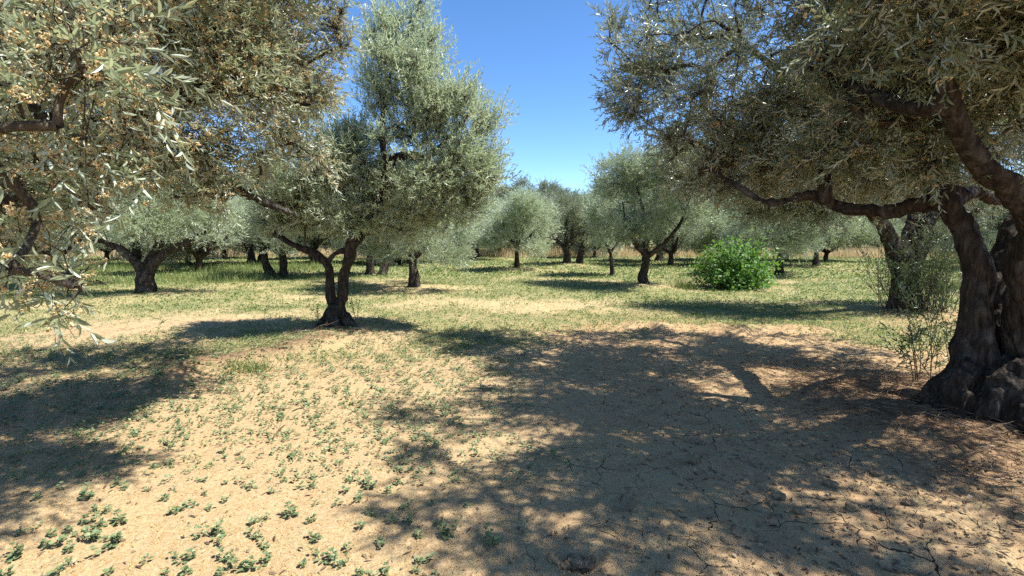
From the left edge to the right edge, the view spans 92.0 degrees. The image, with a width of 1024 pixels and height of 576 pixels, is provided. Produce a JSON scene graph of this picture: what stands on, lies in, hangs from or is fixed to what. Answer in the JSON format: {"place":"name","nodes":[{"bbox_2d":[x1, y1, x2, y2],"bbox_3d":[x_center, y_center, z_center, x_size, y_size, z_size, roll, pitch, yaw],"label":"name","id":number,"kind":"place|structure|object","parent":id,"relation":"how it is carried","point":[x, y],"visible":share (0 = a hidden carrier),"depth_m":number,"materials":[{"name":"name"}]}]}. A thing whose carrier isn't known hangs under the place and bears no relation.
{"place":"outdoors","nodes":[
{"label":"outdoors","id":0,"kind":"place"},
{"bbox_2d":[0,254,960,470],"bbox_3d":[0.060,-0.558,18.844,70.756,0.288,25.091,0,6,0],"label":"short grass","id":1,"kind":"structure","parent":0,"point":[813,319],"depth_m":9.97,"materials":[{"name":"plant"}]},
{"bbox_2d":[34,243,987,259],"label":"dry grass","id":2,"kind":"structure","parent":0,"point":[850,252],"depth_m":33.54,"materials":[{"name":"plant"}]},
{"bbox_2d":[0,239,1023,575],"bbox_3d":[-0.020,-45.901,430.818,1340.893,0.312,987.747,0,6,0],"label":"ground","id":3,"kind":"structure","parent":0,"point":[662,479],"depth_m":3.69,"materials":[{"name":"soil"}]},
{"bbox_2d":[0,564,14,575],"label":"weed plant","id":4,"kind":"object","parent":3,"relation":"on","point":[8,569],"visible":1,"depth_m":2.32,"materials":[{"name":"green plant"}]},
{"bbox_2d":[0,542,23,561],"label":"weed plant","id":5,"kind":"object","parent":3,"relation":"on","point":[16,554],"visible":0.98,"depth_m":2.44,"materials":[{"name":"green plant"}]},
{"bbox_2d":[15,521,43,535],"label":"weed plant","id":6,"kind":"object","parent":3,"relation":"on","point":[19,532],"visible":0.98,"depth_m":2.64,"materials":[{"name":"green plant"}]},
{"bbox_2d":[0,229,86,275],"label":"olive tree","id":7,"kind":"object","parent":3,"relation":"on","point":[60,248],"visible":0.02,"depth_m":19.38,"materials":[{"name":"green plant"}]},
{"bbox_2d":[46,528,57,535],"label":"weed plant","id":8,"kind":"object","parent":3,"relation":"on","point":[49,532],"visible":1,"depth_m":2.62,"materials":[{"name":"green plant"}]},
{"bbox_2d":[39,535,66,547],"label":"weed plant","id":9,"kind":"object","parent":3,"relation":"on","point":[50,542],"visible":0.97,"depth_m":2.53,"materials":[{"name":"green plant"}]},
{"bbox_2d":[45,564,63,575],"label":"weed plant","id":10,"kind":"object","parent":3,"relation":"on","point":[57,568],"visible":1,"depth_m":2.33,"materials":[{"name":"green plant"}]},
{"bbox_2d":[63,540,74,551],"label":"weed plant","id":11,"kind":"object","parent":3,"relation":"on","point":[69,546],"visible":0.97,"depth_m":2.51,"materials":[{"name":"green plant"}]},
{"bbox_2d":[61,525,77,538],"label":"weed plant","id":12,"kind":"object","parent":3,"relation":"on","point":[69,529],"visible":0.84,"depth_m":2.64,"materials":[{"name":"green plant"}]},
{"bbox_2d":[2,151,147,285],"bbox_3d":[-13.428,-2.102,14.066,4.050,4.732,5.032,2,6,14],"label":"olive tree","id":13,"kind":"object","parent":3,"relation":"on","point":[68,248],"visible":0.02,"depth_m":14.82,"materials":[{"name":"green plant"}]},
{"bbox_2d":[77,482,94,499],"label":"weed plant","id":14,"kind":"object","parent":3,"relation":"on","point":[85,493],"visible":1,"depth_m":2.98,"materials":[{"name":"green plant"}]},
{"bbox_2d":[78,515,98,524],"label":"weed plant","id":15,"kind":"object","parent":3,"relation":"on","point":[85,521],"visible":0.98,"depth_m":2.73,"materials":[{"name":"green plant"}]},
{"bbox_2d":[78,526,102,538],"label":"weed plant","id":16,"kind":"object","parent":3,"relation":"on","point":[85,531],"visible":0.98,"depth_m":2.58,"materials":[{"name":"green plant"}]},
{"bbox_2d":[82,504,100,516],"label":"weed plant","id":17,"kind":"object","parent":3,"relation":"on","point":[94,509],"visible":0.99,"depth_m":2.84,"materials":[{"name":"green plant"}]},
{"bbox_2d":[63,235,128,259],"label":"olive tree","id":18,"kind":"object","parent":3,"relation":"on","point":[106,252],"visible":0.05,"depth_m":29.81,"materials":[{"name":"green plant"}]},
{"bbox_2d":[90,516,107,528],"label":"weed plant","id":19,"kind":"object","parent":3,"relation":"on","point":[95,526],"visible":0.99,"depth_m":2.70,"materials":[{"name":"green plant"}]},
{"bbox_2d":[89,533,110,540],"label":"weed plant","id":20,"kind":"object","parent":3,"relation":"on","point":[98,537],"visible":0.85,"depth_m":2.58,"materials":[{"name":"green plant"}]},
{"bbox_2d":[83,530,122,553],"bbox_3d":[-2.057,1.309,2.504,0.089,0.097,0.183,-1,6,-5],"label":"weed plant","id":21,"kind":"object","parent":3,"relation":"on","point":[116,537],"visible":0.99,"depth_m":2.54,"materials":[{"name":"green plant"}]},
{"bbox_2d":[85,216,130,263],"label":"olive tree","id":22,"kind":"object","parent":3,"relation":"on","point":[98,246],"visible":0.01,"depth_m":24.31,"materials":[{"name":"green plant"}]},
{"bbox_2d":[102,565,114,575],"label":"weed plant","id":23,"kind":"object","parent":3,"relation":"on","point":[110,569],"visible":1,"depth_m":2.35,"materials":[{"name":"green plant"}]},
{"bbox_2d":[110,508,127,524],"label":"weed plant","id":24,"kind":"object","parent":3,"relation":"on","point":[117,511],"visible":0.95,"depth_m":2.75,"materials":[{"name":"green plant"}]},
{"bbox_2d":[46,158,252,293],"bbox_3d":[-9.306,-1.907,12.462,5.984,4.534,3.539,0,6,0],"label":"olive tree","id":25,"kind":"object","parent":3,"relation":"on","point":[155,257],"visible":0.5,"depth_m":12.46,"materials":[{"name":"green plant"}]},
{"bbox_2d":[152,457,173,467],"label":"weed plant","id":26,"kind":"object","parent":3,"relation":"on","point":[169,459],"visible":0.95,"depth_m":3.42,"materials":[{"name":"green plant"}]},
{"bbox_2d":[4,258,341,284],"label":"tall grass","id":27,"kind":"structure","parent":3,"relation":"on","point":[252,268],"depth_m":18.91,"materials":[{"name":"plant"}]},
{"bbox_2d":[167,498,191,512],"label":"weed plant","id":28,"kind":"object","parent":3,"relation":"on","point":[178,507],"visible":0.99,"depth_m":2.86,"materials":[{"name":"green plant"}]},
{"bbox_2d":[118,165,245,272],"bbox_3d":[-13.166,-2.831,20.099,4.698,4.830,4.960,-1,6,-9],"label":"olive tree","id":29,"kind":"object","parent":3,"relation":"on","point":[199,255],"visible":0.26,"depth_m":20.13,"materials":[{"name":"green plant"}]},
{"bbox_2d":[168,548,196,564],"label":"weed plant","id":30,"kind":"object","parent":3,"relation":"on","point":[193,552],"visible":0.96,"depth_m":2.45,"materials":[{"name":"green plant"}]},
{"bbox_2d":[177,565,193,575],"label":"weed plant","id":31,"kind":"object","parent":3,"relation":"on","point":[185,567],"visible":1,"depth_m":2.35,"materials":[{"name":"green plant"}]},
{"bbox_2d":[0,0,371,365],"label":"olive tree","id":32,"kind":"object","parent":3,"relation":"on","point":[212,55],"visible":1,"depth_m":2.16,"materials":[{"name":"green plant"}]},
{"bbox_2d":[130,208,246,264],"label":"olive tree","id":33,"kind":"object","parent":3,"relation":"on","point":[233,242],"visible":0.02,"depth_m":23.34,"materials":[{"name":"green plant"}]},
{"bbox_2d":[188,516,226,542],"bbox_3d":[-1.581,1.293,2.632,0.278,0.099,0.130,3,7,22],"label":"weed plant","id":34,"kind":"object","parent":3,"relation":"on","point":[214,531],"visible":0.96,"depth_m":2.64,"materials":[{"name":"green plant"}]},
{"bbox_2d":[214,558,232,575],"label":"weed plant","id":35,"kind":"object","parent":3,"relation":"on","point":[220,569],"visible":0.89,"depth_m":2.34,"materials":[{"name":"green plant"}]},
{"bbox_2d":[215,545,235,560],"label":"weed plant","id":36,"kind":"object","parent":3,"relation":"on","point":[226,555],"visible":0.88,"depth_m":2.44,"materials":[{"name":"green plant"}]},
{"bbox_2d":[219,239,259,258],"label":"olive tree","id":37,"kind":"object","parent":3,"relation":"on","point":[233,249],"visible":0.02,"depth_m":30.83,"materials":[{"name":"green plant"}]},
{"bbox_2d":[227,555,257,571],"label":"weed plant","id":38,"kind":"object","parent":3,"relation":"on","point":[233,561],"visible":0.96,"depth_m":2.38,"materials":[{"name":"green plant"}]},
{"bbox_2d":[206,354,282,376],"bbox_3d":[-3.113,0.869,5.775,0.812,0.243,0.522,-4,7,-30],"label":"grass tuft","id":39,"kind":"object","parent":3,"relation":"on","point":[248,367],"visible":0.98,"depth_m":5.79,"materials":[{"name":"plant"}]},
{"bbox_2d":[224,185,276,263],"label":"olive tree","id":40,"kind":"object","parent":3,"relation":"on","point":[251,255],"visible":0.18,"depth_m":25.71,"materials":[{"name":"green plant"}]},
{"bbox_2d":[246,525,261,539],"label":"weed plant","id":41,"kind":"object","parent":3,"relation":"on","point":[249,529],"visible":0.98,"depth_m":2.63,"materials":[{"name":"green plant"}]},
{"bbox_2d":[240,551,271,569],"bbox_3d":[-1.240,1.335,2.398,0.142,0.075,0.078,-4,7,-32],"label":"weed plant","id":42,"kind":"object","parent":3,"relation":"on","point":[268,555],"visible":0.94,"depth_m":2.42,"materials":[{"name":"green plant"}]},
{"bbox_2d":[259,536,270,549],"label":"weed plant","id":43,"kind":"object","parent":3,"relation":"on","point":[263,546],"visible":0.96,"depth_m":2.54,"materials":[{"name":"green plant"}]},
{"bbox_2d":[224,159,335,277],"bbox_3d":[-8.097,-2.419,17.879,4.368,4.492,4.755,-1,6,-5],"label":"olive tree","id":44,"kind":"object","parent":3,"relation":"on","point":[283,263],"visible":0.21,"depth_m":17.38,"materials":[{"name":"green plant"}]},
{"bbox_2d":[0,325,560,484],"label":"weed seedlings","id":45,"kind":"object","parent":3,"relation":"on","point":[285,435],"visible":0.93,"depth_m":4.73,"materials":[{"name":"green plant"}]},
{"bbox_2d":[271,401,307,442],"bbox_3d":[-1.770,1.070,3.926,0.295,0.287,0.168,-3,7,-27],"label":"weed stalk","id":46,"kind":"object","parent":3,"relation":"on","point":[278,429],"visible":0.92,"depth_m":3.94,"materials":[{"name":"plant"}]},
{"bbox_2d":[282,501,298,517],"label":"weed plant","id":47,"kind":"object","parent":3,"relation":"on","point":[290,508],"visible":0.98,"depth_m":2.83,"materials":[{"name":"green plant"}]},
{"bbox_2d":[308,531,322,541],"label":"weed plant","id":48,"kind":"object","parent":3,"relation":"on","point":[317,535],"visible":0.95,"depth_m":2.60,"materials":[{"name":"green plant"}]},
{"bbox_2d":[295,221,343,263],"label":"olive tree","id":49,"kind":"object","parent":3,"relation":"on","point":[314,243],"visible":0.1,"depth_m":26.01,"materials":[{"name":"green plant"}]},
{"bbox_2d":[309,547,337,564],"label":"weed plant","id":50,"kind":"object","parent":3,"relation":"on","point":[328,554],"visible":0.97,"depth_m":2.45,"materials":[{"name":"green plant"}]},
{"bbox_2d":[331,554,349,568],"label":"weed plant","id":51,"kind":"object","parent":3,"relation":"on","point":[341,562],"visible":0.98,"depth_m":2.40,"materials":[{"name":"green plant"}]},
{"bbox_2d":[311,223,380,257],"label":"olive tree","id":52,"kind":"object","parent":3,"relation":"on","point":[360,252],"depth_m":26.51,"materials":[{"name":"green plant"}]},
{"bbox_2d":[322,178,391,275],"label":"olive tree","id":53,"kind":"object","parent":3,"relation":"on","point":[370,270],"visible":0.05,"depth_m":18.77,"materials":[{"name":"green plant"}]},
{"bbox_2d":[354,489,363,501],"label":"weed plant","id":54,"kind":"object","parent":3,"relation":"on","point":[357,496],"visible":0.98,"depth_m":2.98,"materials":[{"name":"green plant"}]},
{"bbox_2d":[354,566,378,575],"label":"weed plant","id":55,"kind":"object","parent":3,"relation":"on","point":[356,572],"visible":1,"depth_m":2.33,"materials":[{"name":"green plant"}]},
{"bbox_2d":[362,471,377,488],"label":"weed plant","id":56,"kind":"object","parent":3,"relation":"on","point":[367,481],"visible":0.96,"depth_m":3.12,"materials":[{"name":"green plant"}]},
{"bbox_2d":[242,0,521,328],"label":"olive tree","id":57,"kind":"object","parent":3,"relation":"on","point":[431,104],"visible":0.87,"depth_m":7.33,"materials":[{"name":"green plant"}]},
{"bbox_2d":[380,561,389,574],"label":"weed plant","id":58,"kind":"object","parent":3,"relation":"on","point":[385,568],"visible":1,"depth_m":2.36,"materials":[{"name":"green plant"}]},
{"bbox_2d":[358,245,440,264],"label":"olive tree","id":59,"kind":"object","parent":3,"relation":"on","point":[398,262],"visible":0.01,"depth_m":24.28,"materials":[{"name":"green plant"}]},
{"bbox_2d":[328,149,484,286],"bbox_3d":[-3.076,-1.987,14.275,4.312,4.511,5.067,-3,7,-28],"label":"olive tree","id":60,"kind":"object","parent":3,"relation":"on","point":[453,251],"visible":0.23,"depth_m":13.65,"materials":[{"name":"green plant"}]},
{"bbox_2d":[402,508,413,523],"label":"weed plant","id":61,"kind":"object","parent":3,"relation":"on","point":[408,518],"visible":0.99,"depth_m":2.75,"materials":[{"name":"green plant"}]},
{"bbox_2d":[414,528,422,537],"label":"weed plant","id":62,"kind":"object","parent":3,"relation":"on","point":[420,535],"visible":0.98,"depth_m":2.62,"materials":[{"name":"green plant"}]},
{"bbox_2d":[413,552,434,563],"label":"weed plant","id":63,"kind":"object","parent":3,"relation":"on","point":[420,559],"visible":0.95,"depth_m":2.44,"materials":[{"name":"green plant"}]},
{"bbox_2d":[441,516,462,539],"bbox_3d":[-0.330,1.299,2.668,0.075,0.081,0.154,2,7,20],"label":"weed plant","id":64,"kind":"object","parent":3,"relation":"on","point":[445,530],"visible":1,"depth_m":2.63,"materials":[{"name":"green plant"}]},
{"bbox_2d":[431,198,483,261],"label":"olive tree","id":65,"kind":"object","parent":3,"relation":"on","point":[461,230],"visible":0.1,"depth_m":27.29,"materials":[{"name":"green plant"}]},
{"bbox_2d":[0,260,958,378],"bbox_3d":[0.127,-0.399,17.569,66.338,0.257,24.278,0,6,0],"label":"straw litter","id":66,"kind":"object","parent":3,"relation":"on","point":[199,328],"visible":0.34,"depth_m":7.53,"materials":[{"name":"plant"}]},
{"bbox_2d":[459,193,511,258],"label":"olive tree","id":67,"kind":"object","parent":3,"relation":"on","point":[477,249],"visible":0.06,"depth_m":30.84,"materials":[{"name":"green plant"}]},
{"bbox_2d":[482,521,500,545],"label":"weed plant","id":68,"kind":"object","parent":3,"relation":"on","point":[488,533],"visible":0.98,"depth_m":2.57,"materials":[{"name":"green plant"}]},
{"bbox_2d":[475,183,540,249],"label":"olive tree","id":69,"kind":"object","parent":3,"relation":"on","point":[502,193],"visible":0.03,"depth_m":46.18,"materials":[{"name":"green plant"}]},
{"bbox_2d":[0,317,1023,575],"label":"soil crumbs","id":70,"kind":"object","parent":3,"relation":"on","point":[900,561],"visible":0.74,"depth_m":3.05,"materials":[{"name":"soil"}]},
{"bbox_2d":[0,322,1023,575],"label":"fallen leaves","id":71,"kind":"object","parent":3,"relation":"on","point":[702,470],"visible":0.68,"depth_m":3.13,"materials":[{"name":"plant"}]},
{"bbox_2d":[0,356,1023,575],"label":"fallen straw","id":72,"kind":"object","parent":3,"relation":"on","point":[458,465],"visible":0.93,"depth_m":3.15,"materials":[{"name":"plant"}]},
{"bbox_2d":[0,342,1023,575],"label":"fallen blossoms","id":73,"kind":"object","parent":3,"relation":"on","point":[144,521],"visible":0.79,"depth_m":2.97,"materials":[{"name":"plant"}]},
{"bbox_2d":[463,185,563,267],"bbox_3d":[0.187,-2.509,21.244,4.614,3.712,3.982,-1,6,-11],"label":"olive tree","id":74,"kind":"object","parent":3,"relation":"on","point":[523,210],"visible":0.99,"depth_m":20.88,"materials":[{"name":"green plant"}]},
{"bbox_2d":[495,224,533,255],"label":"olive tree","id":75,"kind":"object","parent":3,"relation":"on","point":[514,237],"visible":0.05,"depth_m":34.38,"materials":[{"name":"green plant"}]},
{"bbox_2d":[507,173,585,199],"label":"olive tree","id":76,"kind":"object","parent":3,"relation":"on","point":[543,185],"visible":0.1,"depth_m":54.19,"materials":[{"name":"green plant"}]},
{"bbox_2d":[532,191,568,249],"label":"olive tree","id":77,"kind":"object","parent":3,"relation":"on","point":[560,240],"visible":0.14,"depth_m":37.48,"materials":[{"name":"green plant"}]},
{"bbox_2d":[537,186,565,203],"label":"olive tree","id":78,"kind":"object","parent":3,"relation":"on","point":[550,193],"visible":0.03,"depth_m":46.58,"materials":[{"name":"green plant"}]},
{"bbox_2d":[559,559,570,570],"bbox_3d":[0.266,1.382,2.456,0.064,0.064,0.086,2,7,20],"label":"soil clod","id":79,"kind":"object","parent":3,"relation":"on","point":[565,564],"visible":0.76,"depth_m":2.44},
{"bbox_2d":[112,309,1023,534],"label":"dead stem litter","id":80,"kind":"object","parent":3,"relation":"on","point":[893,408],"visible":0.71,"depth_m":4.14,"materials":[{"name":"plant"}]},
{"bbox_2d":[530,190,606,263],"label":"olive tree","id":81,"kind":"object","parent":3,"relation":"on","point":[574,204],"visible":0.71,"depth_m":24.93,"materials":[{"name":"green plant"}]},
{"bbox_2d":[567,553,583,570],"bbox_3d":[0.312,1.372,2.470,0.106,0.079,0.090,3,7,28],"label":"soil clod","id":82,"kind":"object","parent":3,"relation":"on","point":[576,560],"visible":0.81,"depth_m":2.45,"materials":[{"name":"stone"}]},
{"bbox_2d":[556,195,606,257],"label":"olive tree","id":83,"kind":"object","parent":3,"relation":"on","point":[594,254],"visible":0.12,"depth_m":32.79,"materials":[{"name":"green plant"}]},
{"bbox_2d":[579,559,594,573],"bbox_3d":[0.374,1.379,2.433,0.086,0.065,0.074,-5,8,-37],"label":"soil clod","id":84,"kind":"object","parent":3,"relation":"on","point":[586,565],"visible":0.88,"depth_m":2.42,"materials":[{"name":"stone"}]},
{"bbox_2d":[576,167,651,275],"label":"olive tree","id":85,"kind":"object","parent":3,"relation":"on","point":[590,210],"visible":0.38,"depth_m":18.65,"materials":[{"name":"green plant"}]},
{"bbox_2d":[580,134,725,283],"bbox_3d":[4.219,-2.228,14.521,4.926,4.633,3.965,4,8,35],"label":"olive tree","id":86,"kind":"object","parent":3,"relation":"on","point":[632,227],"visible":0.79,"depth_m":14.27,"materials":[{"name":"green plant"}]},
{"bbox_2d":[623,207,689,260],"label":"olive tree","id":87,"kind":"object","parent":3,"relation":"on","point":[657,257],"visible":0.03,"depth_m":28.63,"materials":[{"name":"green plant"}]},
{"bbox_2d":[637,184,709,265],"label":"olive tree","id":88,"kind":"object","parent":3,"relation":"on","point":[673,244],"visible":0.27,"depth_m":24.82,"materials":[{"name":"green plant"}]},
{"bbox_2d":[665,274,702,290],"bbox_3d":[4.947,-0.203,14.322,1.248,0.508,0.970,0,6,0],"label":"grass tuft","id":89,"kind":"object","parent":3,"relation":"on","point":[688,285],"visible":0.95,"depth_m":14.24,"materials":[{"name":"plant"}]},
{"bbox_2d":[687,229,783,291],"bbox_3d":[6.598,-0.830,14.583,2.879,1.792,2.398,0,6,0],"label":"leafy bush","id":90,"kind":"object","parent":3,"relation":"on","point":[730,271],"visible":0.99,"depth_m":14.20,"materials":[{"name":"green plant"}]},
{"bbox_2d":[685,197,792,258],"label":"olive tree","id":91,"kind":"object","parent":3,"relation":"on","point":[709,230],"visible":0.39,"depth_m":23.37,"materials":[{"name":"green plant"}]},
{"bbox_2d":[771,490,786,500],"bbox_3d":[1.631,1.273,3.024,0.081,0.066,0.085,-6,9,-44],"label":"soil clod","id":92,"kind":"object","parent":3,"relation":"on","point":[778,494],"visible":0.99,"depth_m":3.01,"materials":[{"name":"stone"}]},
{"bbox_2d":[716,188,853,274],"bbox_3d":[10.619,-2.479,19.157,5.067,4.512,4.312,-3,7,-24],"label":"olive tree","id":93,"kind":"object","parent":3,"relation":"on","point":[786,245],"visible":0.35,"depth_m":18.46,"materials":[{"name":"green plant"}]},
{"bbox_2d":[792,505,805,514],"bbox_3d":[1.662,1.289,2.862,0.076,0.059,0.072,2,7,20],"label":"soil clod","id":94,"kind":"object","parent":3,"relation":"on","point":[799,510],"visible":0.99,"depth_m":2.84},
{"bbox_2d":[586,0,1023,433],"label":"olive tree","id":95,"kind":"object","parent":3,"relation":"on","point":[926,117],"visible":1,"depth_m":4.03,"materials":[{"name":"green plant"}]},
{"bbox_2d":[823,479,838,488],"bbox_3d":[2.035,1.251,3.152,0.085,0.066,0.081,4,8,35],"label":"soil clod","id":96,"kind":"object","parent":3,"relation":"on","point":[830,483],"visible":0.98,"depth_m":3.13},
{"bbox_2d":[793,181,872,265],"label":"olive tree","id":97,"kind":"object","parent":3,"relation":"on","point":[816,261],"visible":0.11,"depth_m":23.99,"materials":[{"name":"green plant"}]},
{"bbox_2d":[845,502,859,512],"bbox_3d":[1.967,1.269,2.857,0.072,0.059,0.076,3,7,26],"label":"soil clod","id":98,"kind":"object","parent":3,"relation":"on","point":[850,506],"visible":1,"depth_m":2.84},
{"bbox_2d":[807,216,901,260],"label":"olive tree","id":99,"kind":"object","parent":3,"relation":"on","point":[866,231],"visible":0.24,"depth_m":27.27,"materials":[{"name":"green plant"}]},
{"bbox_2d":[690,48,1023,314],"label":"olive tree","id":100,"kind":"object","parent":3,"relation":"on","point":[907,252],"visible":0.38,"depth_m":9.62,"materials":[{"name":"green plant"}]},
{"bbox_2d":[848,216,904,249],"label":"olive tree","id":101,"kind":"object","parent":3,"relation":"on","point":[902,226],"visible":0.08,"depth_m":37.59,"materials":[{"name":"green plant"}]},
{"bbox_2d":[869,468,884,476],"bbox_3d":[2.408,1.219,3.270,0.085,0.066,0.080,-2,7,-15],"label":"soil clod","id":102,"kind":"object","parent":3,"relation":"on","point":[877,472],"visible":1,"depth_m":3.25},
{"bbox_2d":[902,498,915,505],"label":"soil clod","id":103,"kind":"object","parent":3,"relation":"on","point":[908,502],"visible":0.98,"depth_m":2.91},
{"bbox_2d":[915,214,950,245],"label":"olive tree","id":104,"kind":"object","parent":3,"relation":"on","point":[940,235],"visible":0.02,"depth_m":37.56,"materials":[{"name":"green plant"}]},
{"bbox_2d":[931,233,989,255],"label":"olive tree","id":105,"kind":"object","parent":3,"relation":"on","point":[951,237],"visible":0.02,"depth_m":27.66,"materials":[{"name":"green plant"}]},
{"bbox_2d":[945,190,1009,255],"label":"olive tree","id":106,"kind":"object","parent":3,"relation":"on","point":[990,236],"visible":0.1,"depth_m":21.29,"materials":[{"name":"green plant"}]},
{"bbox_2d":[949,171,1023,243],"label":"olive tree","id":107,"kind":"object","parent":3,"relation":"on","point":[991,228],"visible":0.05,"depth_m":22.00,"materials":[{"name":"green plant"}]},
{"bbox_2d":[45,0,1023,195],"label":"sky","id":108,"kind":"structure","parent":0,"point":[542,49],"materials":[{"name":"blue"}]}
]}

